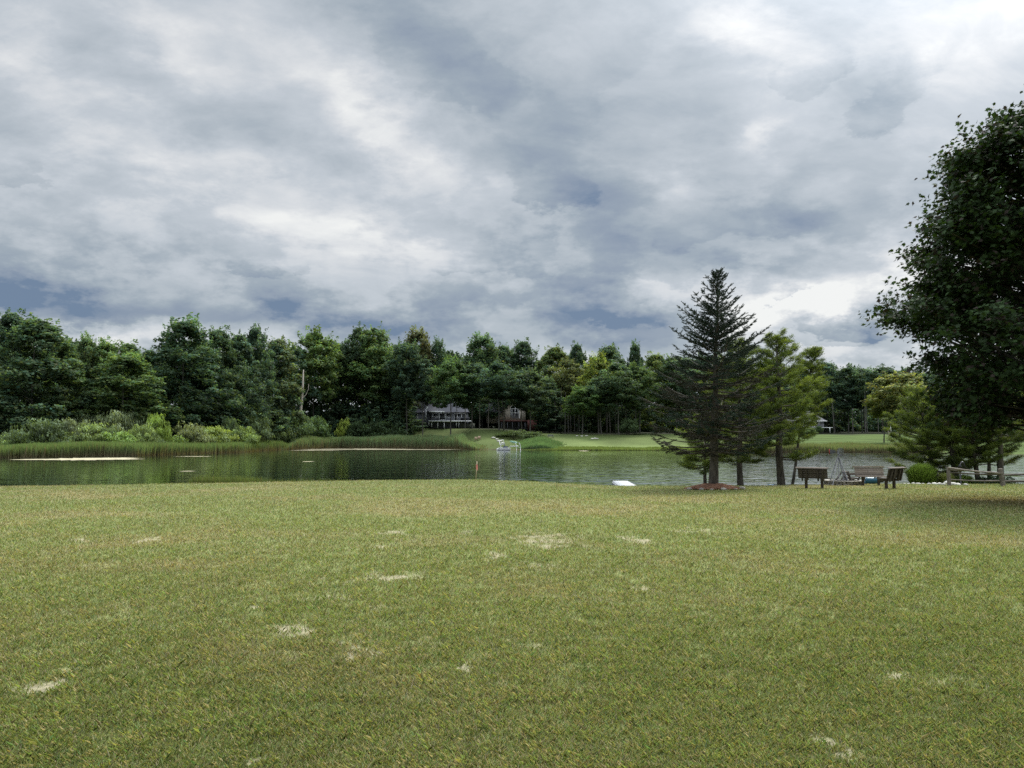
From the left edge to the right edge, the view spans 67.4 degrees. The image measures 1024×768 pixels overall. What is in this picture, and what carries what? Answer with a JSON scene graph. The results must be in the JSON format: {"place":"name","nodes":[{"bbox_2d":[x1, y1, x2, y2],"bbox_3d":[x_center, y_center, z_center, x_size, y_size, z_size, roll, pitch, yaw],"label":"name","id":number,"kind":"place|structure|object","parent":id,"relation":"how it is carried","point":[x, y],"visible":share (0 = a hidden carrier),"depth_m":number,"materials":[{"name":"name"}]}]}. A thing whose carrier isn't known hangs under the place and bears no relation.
{"place":"outdoors","nodes":[
{"label":"outdoors","id":0,"kind":"place"},
{"bbox_2d":[0,427,1023,767],"bbox_3d":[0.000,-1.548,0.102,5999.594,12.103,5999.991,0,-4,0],"label":"ground","id":1,"kind":"structure","parent":0,"point":[592,439],"depth_m":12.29,"materials":[{"name":"plant"}]},
{"bbox_2d":[0,368,25,438],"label":"conifer tree","id":2,"kind":"object","parent":1,"relation":"on","point":[13,389],"visible":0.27,"depth_m":143.39,"materials":[{"name":"green plant"}]},
{"bbox_2d":[0,307,49,416],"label":"maple tree","id":3,"kind":"object","parent":1,"relation":"on","point":[8,321],"visible":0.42,"depth_m":149.59,"materials":[{"name":"green plant"}]},
{"bbox_2d":[2,417,77,443],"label":"shrub","id":4,"kind":"object","parent":1,"relation":"on","point":[46,427],"visible":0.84,"depth_m":132.45,"materials":[{"name":"green plant"}]},
{"bbox_2d":[0,312,100,434],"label":"maple tree","id":5,"kind":"object","parent":1,"relation":"on","point":[29,330],"visible":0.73,"depth_m":145.20,"materials":[{"name":"green plant"}]},
{"bbox_2d":[28,337,92,422],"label":"maple tree","id":6,"kind":"object","parent":1,"relation":"on","point":[66,352],"visible":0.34,"depth_m":149.71,"materials":[{"name":"green plant"}]},
{"bbox_2d":[54,417,93,441],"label":"shrub","id":7,"kind":"object","parent":1,"relation":"on","point":[70,424],"visible":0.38,"depth_m":138.19,"materials":[{"name":"green plant"}]},
{"bbox_2d":[60,331,103,420],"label":"maple tree","id":8,"kind":"object","parent":1,"relation":"on","point":[85,347],"visible":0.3,"depth_m":164.91,"materials":[{"name":"green plant"}]},
{"bbox_2d":[69,421,118,442],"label":"shrub","id":9,"kind":"object","parent":1,"relation":"on","point":[88,431],"visible":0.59,"depth_m":138.22,"materials":[{"name":"green plant"}]},
{"bbox_2d":[73,335,123,420],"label":"maple tree","id":10,"kind":"object","parent":1,"relation":"on","point":[103,346],"visible":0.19,"depth_m":167.29,"materials":[{"name":"green plant"}]},
{"bbox_2d":[95,409,136,432],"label":"shrub","id":11,"kind":"object","parent":1,"relation":"on","point":[112,421],"visible":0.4,"depth_m":145.46,"materials":[{"name":"green plant"}]},
{"bbox_2d":[56,349,185,433],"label":"maple tree","id":12,"kind":"object","parent":1,"relation":"on","point":[107,383],"visible":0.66,"depth_m":152.40,"materials":[{"name":"green plant"}]},
{"bbox_2d":[104,339,154,416],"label":"maple tree","id":13,"kind":"object","parent":1,"relation":"on","point":[124,347],"visible":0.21,"depth_m":165.56,"materials":[{"name":"green plant"}]},
{"bbox_2d":[119,410,147,432],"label":"shrub","id":14,"kind":"object","parent":1,"relation":"on","point":[132,416],"visible":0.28,"depth_m":148.58,"materials":[{"name":"green plant"}]},
{"bbox_2d":[125,422,163,443],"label":"shrub","id":15,"kind":"object","parent":1,"relation":"on","point":[138,433],"visible":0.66,"depth_m":142.49,"materials":[{"name":"green plant"}]},
{"bbox_2d":[124,346,171,412],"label":"maple tree","id":16,"kind":"object","parent":1,"relation":"on","point":[148,358],"visible":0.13,"depth_m":172.00,"materials":[{"name":"green plant"}]},
{"bbox_2d":[142,413,172,442],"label":"shrub","id":17,"kind":"object","parent":1,"relation":"on","point":[156,425],"visible":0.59,"depth_m":147.49,"materials":[{"name":"green plant"}]},
{"bbox_2d":[124,312,243,437],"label":"maple tree","id":18,"kind":"object","parent":1,"relation":"on","point":[171,354],"visible":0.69,"depth_m":165.40,"materials":[{"name":"green plant"}]},
{"bbox_2d":[172,420,214,443],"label":"shrub","id":19,"kind":"object","parent":1,"relation":"on","point":[198,433],"visible":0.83,"depth_m":155.75,"materials":[{"name":"green plant"}]},
{"bbox_2d":[161,346,231,435],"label":"conifer tree","id":20,"kind":"object","parent":1,"relation":"on","point":[193,380],"visible":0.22,"depth_m":169.76,"materials":[{"name":"green plant"}]},
{"bbox_2d":[186,427,231,442],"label":"shrub","id":21,"kind":"object","parent":1,"relation":"on","point":[223,440],"visible":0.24,"depth_m":160.38,"materials":[{"name":"green plant"}]},
{"bbox_2d":[180,323,252,428],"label":"maple tree","id":22,"kind":"object","parent":1,"relation":"on","point":[219,338],"visible":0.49,"depth_m":176.91,"materials":[{"name":"green plant"}]},
{"bbox_2d":[205,425,239,442],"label":"shrub","id":23,"kind":"object","parent":1,"relation":"on","point":[220,430],"visible":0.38,"depth_m":163.03,"materials":[{"name":"green plant"}]},
{"bbox_2d":[222,417,242,441],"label":"shrub","id":24,"kind":"object","parent":1,"relation":"on","point":[229,424],"visible":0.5,"depth_m":167.84,"materials":[{"name":"green plant"}]},
{"bbox_2d":[207,330,273,434],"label":"maple tree","id":25,"kind":"object","parent":1,"relation":"on","point":[241,344],"visible":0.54,"depth_m":182.92,"materials":[{"name":"green plant"}]},
{"bbox_2d":[239,321,279,417],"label":"maple tree","id":26,"kind":"object","parent":1,"relation":"on","point":[254,339],"visible":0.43,"depth_m":194.36,"materials":[{"name":"green plant"}]},
{"bbox_2d":[244,412,274,443],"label":"shrub","id":27,"kind":"object","parent":1,"relation":"on","point":[265,433],"visible":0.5,"depth_m":181.72,"materials":[{"name":"green plant"}]},
{"bbox_2d":[185,474,338,483],"bbox_3d":[-9.638,5.282,39.902,14.348,1.546,2.499,1,-4,-16],"label":"sedge","id":28,"kind":"object","parent":1,"relation":"on","point":[214,480],"visible":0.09,"depth_m":37.70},
{"bbox_2d":[248,367,289,439],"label":"conifer tree","id":29,"kind":"object","parent":1,"relation":"on","point":[276,413],"visible":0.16,"depth_m":201.84,"materials":[{"name":"green plant"}]},
{"bbox_2d":[268,423,295,442],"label":"shrub","id":30,"kind":"object","parent":1,"relation":"on","point":[280,435],"visible":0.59,"depth_m":201.76,"materials":[{"name":"green plant"}]},
{"bbox_2d":[265,335,309,435],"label":"maple tree","id":31,"kind":"object","parent":1,"relation":"on","point":[298,390],"visible":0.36,"depth_m":211.92,"materials":[{"name":"green plant"}]},
{"bbox_2d":[284,409,315,441],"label":"shrub","id":32,"kind":"object","parent":1,"relation":"on","point":[306,427],"visible":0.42,"depth_m":209.34,"materials":[{"name":"green plant"}]},
{"bbox_2d":[295,415,332,437],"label":"shrub","id":33,"kind":"object","parent":1,"relation":"on","point":[322,431],"visible":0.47,"depth_m":220.35,"materials":[{"name":"green plant"}]},
{"bbox_2d":[287,324,345,416],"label":"maple tree","id":34,"kind":"object","parent":1,"relation":"on","point":[314,343],"visible":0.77,"depth_m":233.56,"materials":[{"name":"green plant"}]},
{"bbox_2d":[315,337,359,418],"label":"maple tree","id":35,"kind":"object","parent":1,"relation":"on","point":[343,349],"visible":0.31,"depth_m":245.24,"materials":[{"name":"green plant"}]},
{"bbox_2d":[334,418,351,436],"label":"shrub","id":36,"kind":"object","parent":1,"relation":"on","point":[340,431],"visible":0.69,"depth_m":233.92,"materials":[{"name":"green plant"}]},
{"bbox_2d":[344,321,371,402],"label":"maple tree","id":37,"kind":"object","parent":1,"relation":"on","point":[354,337],"visible":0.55,"depth_m":245.64,"materials":[{"name":"green plant"}]},
{"bbox_2d":[344,421,375,436],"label":"shrub","id":38,"kind":"object","parent":1,"relation":"on","point":[354,430],"visible":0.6,"depth_m":231.76,"materials":[{"name":"green plant"}]},
{"bbox_2d":[336,340,396,407],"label":"maple tree","id":39,"kind":"object","parent":1,"relation":"on","point":[382,386],"visible":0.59,"depth_m":241.94,"materials":[{"name":"green plant"}]},
{"bbox_2d":[350,321,393,408],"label":"maple tree","id":40,"kind":"object","parent":1,"relation":"on","point":[383,347],"visible":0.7,"depth_m":244.36,"materials":[{"name":"green plant"}]},
{"bbox_2d":[359,421,405,437],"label":"shrub","id":41,"kind":"object","parent":1,"relation":"on","point":[387,427],"visible":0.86,"depth_m":229.90,"materials":[{"name":"green plant"}]},
{"bbox_2d":[376,395,427,429],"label":"tree","id":42,"kind":"object","parent":1,"relation":"on","point":[388,411],"visible":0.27,"depth_m":241.08,"materials":[{"name":"green plant"}]},
{"bbox_2d":[379,357,425,430],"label":"maple tree","id":43,"kind":"object","parent":1,"relation":"on","point":[390,408],"visible":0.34,"depth_m":242.03,"materials":[{"name":"green plant"}]},
{"bbox_2d":[379,336,428,434],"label":"maple tree","id":44,"kind":"object","parent":1,"relation":"on","point":[406,351],"visible":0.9,"depth_m":236.16,"materials":[{"name":"green plant"}]},
{"bbox_2d":[388,324,446,409],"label":"maple tree","id":45,"kind":"object","parent":1,"relation":"on","point":[421,337],"visible":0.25,"depth_m":261.39,"materials":[{"name":"green plant"}]},
{"bbox_2d":[401,355,442,434],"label":"maple tree","id":46,"kind":"object","parent":1,"relation":"on","point":[422,366],"visible":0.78,"depth_m":235.42,"materials":[{"name":"green plant"}]},
{"bbox_2d":[427,335,453,402],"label":"maple tree","id":47,"kind":"object","parent":1,"relation":"on","point":[436,349],"visible":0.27,"depth_m":262.37,"materials":[{"name":"green plant"}]},
{"bbox_2d":[411,400,474,428],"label":"house","id":48,"kind":"structure","parent":1,"relation":"on","point":[435,417],"depth_m":251.86,"materials":[{"name":"grey"}]},
{"bbox_2d":[425,354,475,434],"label":"maple tree","id":49,"kind":"object","parent":1,"relation":"on","point":[449,368],"visible":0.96,"depth_m":227.59,"materials":[{"name":"green plant"}]},
{"bbox_2d":[448,359,492,428],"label":"maple tree","id":50,"kind":"object","parent":1,"relation":"on","point":[476,373],"visible":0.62,"depth_m":229.61,"materials":[{"name":"green plant"}]},
{"bbox_2d":[445,331,511,427],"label":"maple tree","id":51,"kind":"object","parent":1,"relation":"on","point":[489,351],"visible":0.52,"depth_m":265.67,"materials":[{"name":"green plant"}]},
{"bbox_2d":[471,359,526,429],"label":"maple tree","id":52,"kind":"object","parent":1,"relation":"on","point":[503,375],"visible":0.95,"depth_m":224.25,"materials":[{"name":"green plant"}]},
{"bbox_2d":[484,342,516,411],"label":"maple tree","id":53,"kind":"object","parent":1,"relation":"on","point":[504,351],"visible":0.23,"depth_m":275.80,"materials":[{"name":"green plant"}]},
{"bbox_2d":[0,335,1020,443],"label":"woodland","id":54,"kind":"object","parent":1,"relation":"on","point":[365,413],"visible":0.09,"depth_m":240.30,"materials":[{"name":"green plant"}]},
{"bbox_2d":[485,403,538,430],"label":"house","id":55,"kind":"structure","parent":1,"relation":"on","point":[513,417],"depth_m":263.81,"materials":[{"name":"beige"}]},
{"bbox_2d":[505,337,545,423],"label":"maple tree","id":56,"kind":"object","parent":1,"relation":"on","point":[523,349],"visible":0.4,"depth_m":274.97,"materials":[{"name":"green plant"}]},
{"bbox_2d":[506,367,555,431],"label":"maple tree","id":57,"kind":"object","parent":1,"relation":"on","point":[533,378],"visible":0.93,"depth_m":224.84,"materials":[{"name":"green plant"}]},
{"bbox_2d":[511,436,568,449],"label":"reeds","id":58,"kind":"object","parent":1,"relation":"on","point":[536,442],"visible":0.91,"depth_m":193.59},
{"bbox_2d":[531,376,568,432],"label":"maple tree","id":59,"kind":"object","parent":1,"relation":"on","point":[545,425],"visible":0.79,"depth_m":234.13,"materials":[{"name":"green plant"}]},
{"bbox_2d":[526,343,584,431],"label":"maple tree","id":60,"kind":"object","parent":1,"relation":"on","point":[552,354],"visible":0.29,"depth_m":265.01,"materials":[{"name":"green plant"}]},
{"bbox_2d":[548,355,584,421],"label":"maple tree","id":61,"kind":"object","parent":1,"relation":"on","point":[561,381],"visible":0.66,"depth_m":248.44,"materials":[{"name":"green plant"}]},
{"bbox_2d":[563,340,588,431],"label":"tree","id":62,"kind":"object","parent":1,"relation":"on","point":[576,353],"visible":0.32,"depth_m":261.85,"materials":[{"name":"green plant"}]},
{"bbox_2d":[562,383,604,434],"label":"maple tree","id":63,"kind":"object","parent":1,"relation":"on","point":[575,393],"visible":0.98,"depth_m":222.27,"materials":[{"name":"green plant"}]},
{"bbox_2d":[576,351,613,433],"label":"maple tree","id":64,"kind":"object","parent":1,"relation":"on","point":[599,362],"visible":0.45,"depth_m":238.72,"materials":[{"name":"green plant"}]},
{"bbox_2d":[581,373,620,433],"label":"maple tree","id":65,"kind":"object","parent":1,"relation":"on","point":[594,388],"visible":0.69,"depth_m":222.89,"materials":[{"name":"green plant"}]},
{"bbox_2d":[522,446,692,450],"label":"reeds","id":66,"kind":"object","parent":1,"relation":"on","point":[603,448],"visible":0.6,"depth_m":185.00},
{"bbox_2d":[583,342,637,432],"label":"maple tree","id":67,"kind":"object","parent":1,"relation":"on","point":[611,352],"visible":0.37,"depth_m":260.15,"materials":[{"name":"green plant"}]},
{"bbox_2d":[596,359,642,434],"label":"maple tree","id":68,"kind":"object","parent":1,"relation":"on","point":[616,379],"visible":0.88,"depth_m":221.27,"materials":[{"name":"green plant"}]},
{"bbox_2d":[615,419,638,434],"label":"shrub","id":69,"kind":"object","parent":1,"relation":"on","point":[625,423],"visible":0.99,"depth_m":224.52,"materials":[{"name":"green plant"}]},
{"bbox_2d":[623,338,645,425],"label":"tree","id":70,"kind":"object","parent":1,"relation":"on","point":[635,351],"visible":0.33,"depth_m":262.23,"materials":[{"name":"green plant"}]},
{"bbox_2d":[615,361,660,433],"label":"maple tree","id":71,"kind":"object","parent":1,"relation":"on","point":[644,379],"visible":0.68,"depth_m":225.73,"materials":[{"name":"green plant"}]},
{"bbox_2d":[629,351,689,433],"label":"maple tree","id":72,"kind":"object","parent":1,"relation":"on","point":[653,361],"visible":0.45,"depth_m":238.18,"materials":[{"name":"green plant"}]},
{"bbox_2d":[650,351,705,431],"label":"maple tree","id":73,"kind":"object","parent":1,"relation":"on","point":[676,388],"visible":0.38,"depth_m":233.65,"materials":[{"name":"green plant"}]},
{"bbox_2d":[674,413,727,482],"bbox_3d":[9.602,3.676,38.866,2.902,4.492,3.258,0,-4,0],"label":"pine tree","id":74,"kind":"object","parent":1,"relation":"on","point":[704,461],"visible":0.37,"depth_m":38.66,"materials":[{"name":"green plant"}]},
{"bbox_2d":[665,354,737,423],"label":"tree","id":75,"kind":"object","parent":1,"relation":"on","point":[702,392],"visible":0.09,"depth_m":237.85,"materials":[{"name":"green plant"}]},
{"bbox_2d":[684,483,739,489],"bbox_3d":[8.334,4.242,31.813,2.433,0.303,2.175,0,-4,0],"label":"mulch bed","id":76,"kind":"object","parent":1,"relation":"on","point":[712,486],"visible":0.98,"depth_m":31.25,"materials":[{"name":"brown wood"}]},
{"bbox_2d":[636,267,795,483],"bbox_3d":[8.498,-0.242,32.265,6.189,9.474,6.479,0,-4,0],"label":"spruce tree","id":77,"kind":"object","parent":1,"relation":"on","point":[716,330],"visible":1,"depth_m":31.76,"materials":[{"name":"green plant"}]},
{"bbox_2d":[684,336,788,485],"bbox_3d":[11.353,1.710,39.076,5.182,8.449,4.996,0,-4,0],"label":"pine tree","id":78,"kind":"object","parent":1,"relation":"on","point":[740,459],"visible":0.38,"depth_m":38.41,"materials":[{"name":"green plant"}]},
{"bbox_2d":[731,327,823,485],"bbox_3d":[13.578,1.462,39.490,4.591,8.924,4.830,4,-5,-44],"label":"pine tree","id":79,"kind":"object","parent":1,"relation":"on","point":[795,411],"visible":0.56,"depth_m":39.06,"materials":[{"name":"green plant"}]},
{"bbox_2d":[781,344,833,484],"bbox_3d":[16.014,2.714,41.905,3.197,9.752,3.084,2,-4,-22],"label":"pine tree","id":80,"kind":"object","parent":1,"relation":"on","point":[813,353],"visible":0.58,"depth_m":41.79,"materials":[{"name":"green plant"}]},
{"bbox_2d":[795,467,830,487],"bbox_3d":[12.795,3.993,32.558,1.320,0.949,0.709,-3,-5,36],"label":"bench","id":81,"kind":"object","parent":1,"relation":"on","point":[817,473],"visible":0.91,"depth_m":32.39,"materials":[{"name":"brown wood"}]},
{"bbox_2d":[807,360,855,432],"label":"maple tree","id":82,"kind":"object","parent":1,"relation":"on","point":[829,368],"visible":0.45,"depth_m":258.91,"materials":[{"name":"green plant"}]},
{"bbox_2d":[729,441,945,452],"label":"reeds","id":83,"kind":"object","parent":1,"relation":"on","point":[850,447],"visible":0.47,"depth_m":157.22,"materials":[{"name":"plant"}]},
{"bbox_2d":[828,447,847,484],"bbox_3d":[15.655,3.978,36.815,0.877,1.866,0.540,0,-4,0],"label":"garden windmill","id":84,"kind":"object","parent":1,"relation":"on","point":[840,453],"visible":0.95,"depth_m":36.79,"materials":[{"name":"metal"}]},
{"bbox_2d":[824,479,861,485],"bbox_3d":[16.105,4.797,37.282,1.847,0.260,1.839,0,-4,0],"label":"fire pit","id":85,"kind":"object","parent":1,"relation":"on","point":[849,482],"visible":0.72,"depth_m":36.56,"materials":[{"name":"stone"}]},
{"bbox_2d":[825,363,869,432],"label":"maple tree","id":86,"kind":"object","parent":1,"relation":"on","point":[842,373],"visible":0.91,"depth_m":253.20,"materials":[{"name":"green plant"}]},
{"bbox_2d":[837,364,881,432],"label":"maple tree","id":87,"kind":"object","parent":1,"relation":"on","point":[870,373],"visible":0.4,"depth_m":254.64,"materials":[{"name":"green plant"}]},
{"bbox_2d":[852,466,886,484],"bbox_3d":[16.895,4.354,36.201,1.420,0.949,0.709,-1,-4,8],"label":"bench","id":88,"kind":"object","parent":1,"relation":"on","point":[870,472],"visible":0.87,"depth_m":36.36,"materials":[{"name":"brown wood"}]},
{"bbox_2d":[862,386,896,442],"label":"willow tree","id":89,"kind":"object","parent":1,"relation":"on","point":[875,415],"visible":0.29,"depth_m":189.42,"materials":[{"name":"green plant"}]},
{"bbox_2d":[865,363,903,431],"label":"maple tree","id":90,"kind":"object","parent":1,"relation":"on","point":[888,369],"visible":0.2,"depth_m":259.32,"materials":[{"name":"green plant"}]},
{"bbox_2d":[876,467,905,488],"bbox_3d":[15.699,3.909,31.833,1.270,0.949,0.709,3,-5,-36],"label":"bench","id":91,"kind":"object","parent":1,"relation":"on","point":[893,473],"visible":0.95,"depth_m":31.67,"materials":[{"name":"brown wood"}]},
{"bbox_2d":[863,370,927,441],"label":"tree","id":92,"kind":"object","parent":1,"relation":"on","point":[888,391],"visible":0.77,"depth_m":182.09,"materials":[{"name":"green plant"}]},
{"bbox_2d":[880,385,963,482],"bbox_3d":[24.076,3.939,44.814,4.645,7.884,4.795,-2,-4,24],"label":"pine tree","id":93,"kind":"object","parent":1,"relation":"on","point":[912,393],"visible":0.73,"depth_m":44.71,"materials":[{"name":"green plant"}]},
{"bbox_2d":[911,372,961,437],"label":"maple tree","id":94,"kind":"object","parent":1,"relation":"on","point":[927,380],"visible":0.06,"depth_m":198.91,"materials":[{"name":"green plant"}]},
{"bbox_2d":[858,91,1023,441],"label":"maple tree","id":95,"kind":"object","parent":1,"relation":"on","point":[949,303],"visible":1,"depth_m":21.75,"materials":[{"name":"green plant"}]},
{"bbox_2d":[910,387,988,478],"bbox_3d":[25.024,3.564,43.887,4.275,7.199,3.973,2,-5,-32],"label":"pine tree","id":96,"kind":"object","parent":1,"relation":"on","point":[968,463],"visible":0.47,"depth_m":43.42,"materials":[{"name":"green plant"}]},
{"bbox_2d":[943,421,1009,479],"bbox_3d":[26.234,3.693,43.280,3.781,5.783,3.303,-1,-4,17],"label":"pine tree","id":97,"kind":"object","parent":1,"relation":"on","point":[992,445],"visible":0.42,"depth_m":42.63,"materials":[{"name":"green plant"}]},
{"bbox_2d":[946,467,1023,485],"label":"rail fence","id":98,"kind":"object","parent":1,"relation":"on","point":[1001,480],"visible":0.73,"depth_m":36.77,"materials":[{"name":"brown wood"}]},
{"bbox_2d":[955,412,1023,478],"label":"pine tree","id":99,"kind":"object","parent":1,"relation":"on","point":[1016,458],"visible":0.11,"depth_m":44.04,"materials":[{"name":"green plant"}]},
{"bbox_2d":[960,391,1023,475],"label":"pine tree","id":100,"kind":"object","parent":1,"relation":"on","point":[1019,435],"visible":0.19,"depth_m":42.55,"materials":[{"name":"green plant"}]},
{"bbox_2d":[0,448,1023,486],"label":"water","id":101,"kind":"structure","parent":0,"point":[636,467],"depth_m":80.52,"materials":[{"name":"liquid"}]},
{"bbox_2d":[13,457,134,459],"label":"algae mat","id":102,"kind":"object","parent":101,"relation":"on","point":[123,458],"visible":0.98,"depth_m":108.50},
{"bbox_2d":[0,440,288,457],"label":"reeds","id":103,"kind":"object","parent":101,"relation":"in","point":[81,448],"visible":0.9,"depth_m":130.19,"materials":[{"name":"plant"}]},
{"bbox_2d":[273,432,492,449],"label":"reeds","id":104,"kind":"object","parent":101,"relation":"in","point":[451,441],"visible":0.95,"depth_m":218.03,"materials":[{"name":"plant"}]},
{"bbox_2d":[0,0,1023,411],"label":"sky","id":105,"kind":"structure","parent":0,"point":[550,173],"materials":[{"name":"grey"}]},
{"bbox_2d":[904,462,937,482],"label":"ornamental grass","id":106,"kind":"object","parent":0,"point":[923,473],"depth_m":41.56,"materials":[{"name":"plant"}]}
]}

